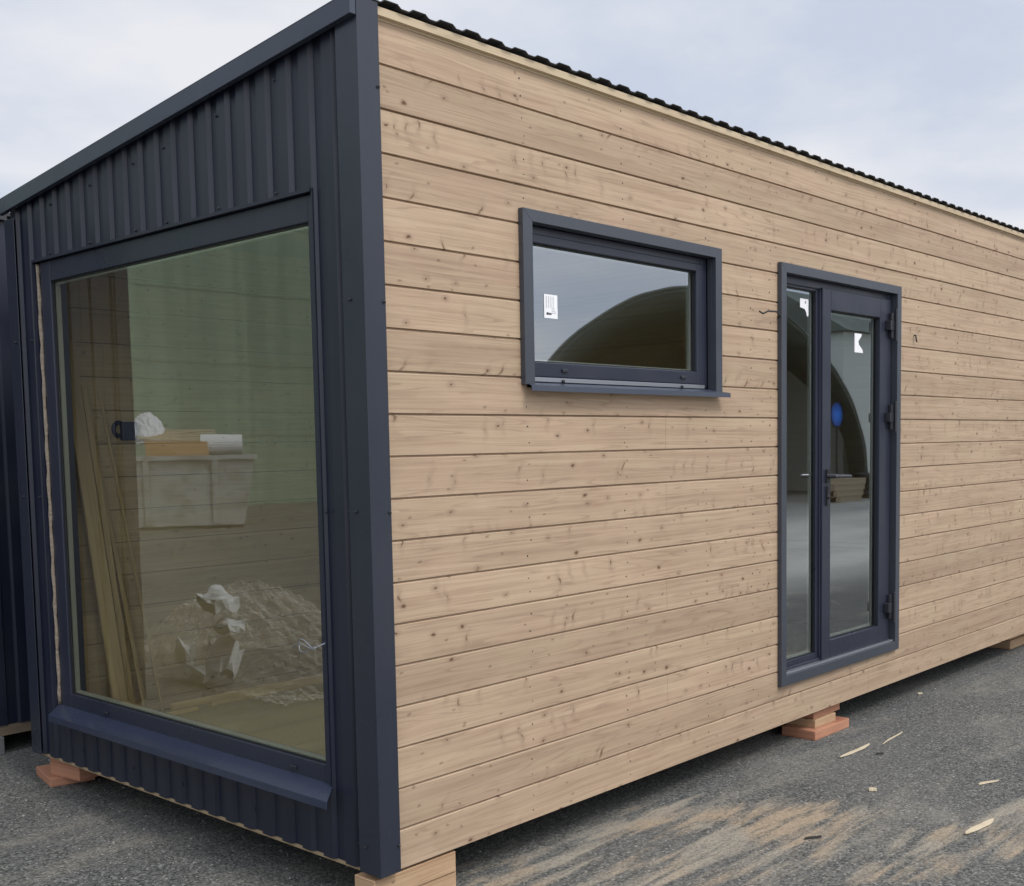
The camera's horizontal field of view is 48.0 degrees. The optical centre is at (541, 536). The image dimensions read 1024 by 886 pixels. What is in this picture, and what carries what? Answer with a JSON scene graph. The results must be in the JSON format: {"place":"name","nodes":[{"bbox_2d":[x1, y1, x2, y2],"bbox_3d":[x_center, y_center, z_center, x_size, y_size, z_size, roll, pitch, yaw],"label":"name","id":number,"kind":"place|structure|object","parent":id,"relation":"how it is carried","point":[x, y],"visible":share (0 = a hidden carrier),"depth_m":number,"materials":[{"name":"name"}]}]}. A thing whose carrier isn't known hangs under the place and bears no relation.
{"place":"outdoors","nodes":[
{"label":"outdoors","id":0,"kind":"place"},
{"bbox_2d":[0,736,4,754],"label":"timber block","id":1,"kind":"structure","parent":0,"point":[2,749],"depth_m":6.05,"materials":[{"name":"grey concrete"}]},
{"bbox_2d":[355,850,455,885],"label":"timber block","id":2,"kind":"object","parent":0,"point":[428,870],"depth_m":3.97,"materials":[{"name":"beige wood"}]},
{"bbox_2d":[419,871,455,885],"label":"timber block","id":3,"kind":"object","parent":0,"point":[449,879],"depth_m":4.08,"materials":[{"name":"beige wood"}]},
{"bbox_2d":[0,644,1023,885],"bbox_3d":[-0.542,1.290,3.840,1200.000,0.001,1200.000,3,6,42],"label":"ground","id":4,"kind":"structure","parent":0,"point":[760,795],"depth_m":4.82,"materials":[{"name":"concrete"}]},
{"bbox_2d":[0,213,30,735],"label":"neighbour cabin","id":5,"kind":"object","parent":4,"relation":"on","point":[15,717],"visible":0.01,"depth_m":6.06,"materials":[{"name":"black metal"}]},
{"bbox_2d":[36,764,94,786],"bbox_3d":[-2.325,1.155,5.621,0.205,0.042,0.280,-4,6,-36],"label":"timber block","id":6,"kind":"object","parent":4,"relation":"on","point":[44,774],"depth_m":5.51,"materials":[{"name":"brown wood"}]},
{"bbox_2d":[50,758,99,780],"bbox_3d":[-2.217,1.089,5.521,0.230,0.100,0.160,2,6,34],"label":"timber block","id":7,"kind":"object","parent":6,"relation":"on","point":[62,769],"depth_m":5.45,"materials":[{"name":"brown wood"}]},
{"bbox_2d":[0,0,1023,878],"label":"timber cabin","id":8,"kind":"object","parent":4,"relation":"on","point":[502,436],"visible":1,"depth_m":5.02,"materials":[{"name":"brown wood"}]},
{"bbox_2d":[69,340,127,701],"bbox_3d":[-2.105,-0.004,5.428,0.060,1.832,0.245,34,35,82],"label":"leaning plank","id":9,"kind":"object","parent":8,"relation":"on","point":[97,553],"visible":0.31,"depth_m":5.42,"materials":[{"name":"brown wood"}]},
{"bbox_2d":[80,384,134,703],"bbox_3d":[-2.069,0.090,5.506,0.031,1.628,0.190,19,21,77],"label":"leaning plank","id":10,"kind":"object","parent":8,"relation":"on","point":[106,533],"visible":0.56,"depth_m":5.49,"materials":[{"name":"brown wood"}]},
{"bbox_2d":[95,438,146,706],"bbox_3d":[-2.046,0.160,5.565,0.015,1.489,0.021,0,11,42],"label":"leaning lath","id":11,"kind":"object","parent":8,"relation":"on","point":[127,617],"visible":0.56,"depth_m":5.58,"materials":[{"name":"brown wood"}]},
{"bbox_2d":[98,391,164,711],"bbox_3d":[-1.995,0.095,5.611,0.011,1.613,0.016,-1,12,42],"label":"leaning lath","id":12,"kind":"object","parent":8,"relation":"on","point":[130,548],"visible":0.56,"depth_m":5.60,"materials":[{"name":"brown wood"}]},
{"bbox_2d":[165,707,198,714],"bbox_3d":[-1.805,0.874,5.737,0.024,0.016,0.200,4,6,44],"label":"floor batten","id":13,"kind":"object","parent":8,"relation":"on","point":[181,711],"visible":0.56,"depth_m":5.74,"materials":[{"name":"yellow wood"}]},
{"bbox_2d":[31,187,332,809],"bbox_3d":[-1.472,-0.165,4.543,2.125,2.069,0.175,3,6,42],"label":"picture window","id":14,"kind":"structure","parent":8,"relation":"in","point":[304,776],"depth_m":4.74,"materials":[{"name":"plastic"}]},
{"bbox_2d":[170,674,322,709],"bbox_3d":[-1.541,0.827,6.183,0.035,0.030,0.980,3,6,42],"label":"floor batten","id":15,"kind":"object","parent":8,"relation":"on","point":[211,698],"visible":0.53,"depth_m":6.10,"materials":[{"name":"brown wood"}]},
{"bbox_2d":[212,679,322,705],"bbox_3d":[-1.441,0.832,6.181,0.025,0.016,0.750,3,6,40],"label":"floor batten","id":16,"kind":"object","parent":8,"relation":"on","point":[230,700],"visible":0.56,"depth_m":6.14,"materials":[{"name":"yellow wood"}]},
{"bbox_2d":[518,207,730,397],"bbox_3d":[0.355,-0.917,4.736,0.142,0.664,1.344,3,6,42],"label":"window","id":17,"kind":"structure","parent":8,"relation":"in","point":[543,375],"depth_m":4.72,"materials":[{"name":"plastic"}]},
{"bbox_2d":[778,262,901,686],"bbox_3d":[1.602,-0.338,6.162,0.160,2.086,1.344,3,6,42],"label":"glazed door","id":18,"kind":"structure","parent":8,"relation":"in","point":[826,652],"depth_m":6.10,"materials":[{"name":"plastic"}]},
{"bbox_2d":[7,674,1018,885],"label":"loose grit","id":19,"kind":"object","parent":4,"relation":"on","point":[346,865],"visible":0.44,"depth_m":4.61,"materials":[{"name":"grey"}]},
{"bbox_2d":[804,835,821,838],"bbox_3d":[1.081,1.197,4.580,0.079,0.006,0.013,-2,5,-17],"label":"wood splinter","id":20,"kind":"object","parent":4,"relation":"on","point":[809,837],"visible":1,"depth_m":4.58,"materials":[{"name":"black wood"}]},
{"bbox_2d":[782,716,848,740],"bbox_3d":[1.497,1.034,6.266,0.200,0.050,0.385,3,6,42],"label":"timber block","id":21,"kind":"object","parent":4,"relation":"on","point":[825,730],"depth_m":6.15,"materials":[{"name":"brown wood"}]},
{"bbox_2d":[785,712,835,727],"bbox_3d":[1.451,0.986,6.272,0.220,0.046,0.230,3,6,42],"label":"timber block","id":22,"kind":"object","parent":21,"relation":"on","point":[818,721],"depth_m":6.17,"materials":[{"name":"beige wood"}]},
{"bbox_2d":[802,703,839,718],"bbox_3d":[1.477,0.937,6.302,0.195,0.046,0.295,3,6,42],"label":"timber block","id":23,"kind":"object","parent":22,"relation":"on","point":[825,711],"depth_m":6.21,"materials":[{"name":"brown wood"}]},
{"bbox_2d":[840,743,869,756],"bbox_3d":[1.587,1.084,5.827,0.021,0.012,0.317,3,6,44],"label":"wood splinter","id":24,"kind":"object","parent":4,"relation":"on","point":[856,750],"visible":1,"depth_m":5.83,"materials":[{"name":"beige wood"}]},
{"bbox_2d":[883,731,902,743],"bbox_3d":[1.856,1.063,6.081,0.012,0.004,0.300,3,6,37],"label":"wood splinter","id":25,"kind":"object","parent":4,"relation":"on","point":[892,737],"visible":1,"depth_m":6.08,"materials":[{"name":"beige wood"}]},
{"bbox_2d":[965,818,993,833],"bbox_3d":[1.776,1.176,4.668,0.241,0.010,0.030,-5,6,-39],"label":"wood splinter","id":26,"kind":"object","parent":4,"relation":"on","point":[980,825],"visible":1,"depth_m":4.67,"materials":[{"name":"beige wood"}]},
{"bbox_2d":[978,780,998,784],"bbox_3d":[2.049,1.125,5.274,0.128,0.005,0.018,-3,5,-25],"label":"wood splinter","id":27,"kind":"object","parent":4,"relation":"on","point":[981,783],"visible":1,"depth_m":5.27,"materials":[{"name":"beige wood"}]},
{"bbox_2d":[989,635,1023,649],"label":"timber block","id":28,"kind":"object","parent":4,"relation":"on","point":[1013,643],"depth_m":8.61,"materials":[{"name":"brown wood"}]},
{"bbox_2d":[0,0,1023,228],"label":"sky","id":29,"kind":"structure","parent":0,"point":[923,96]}
]}

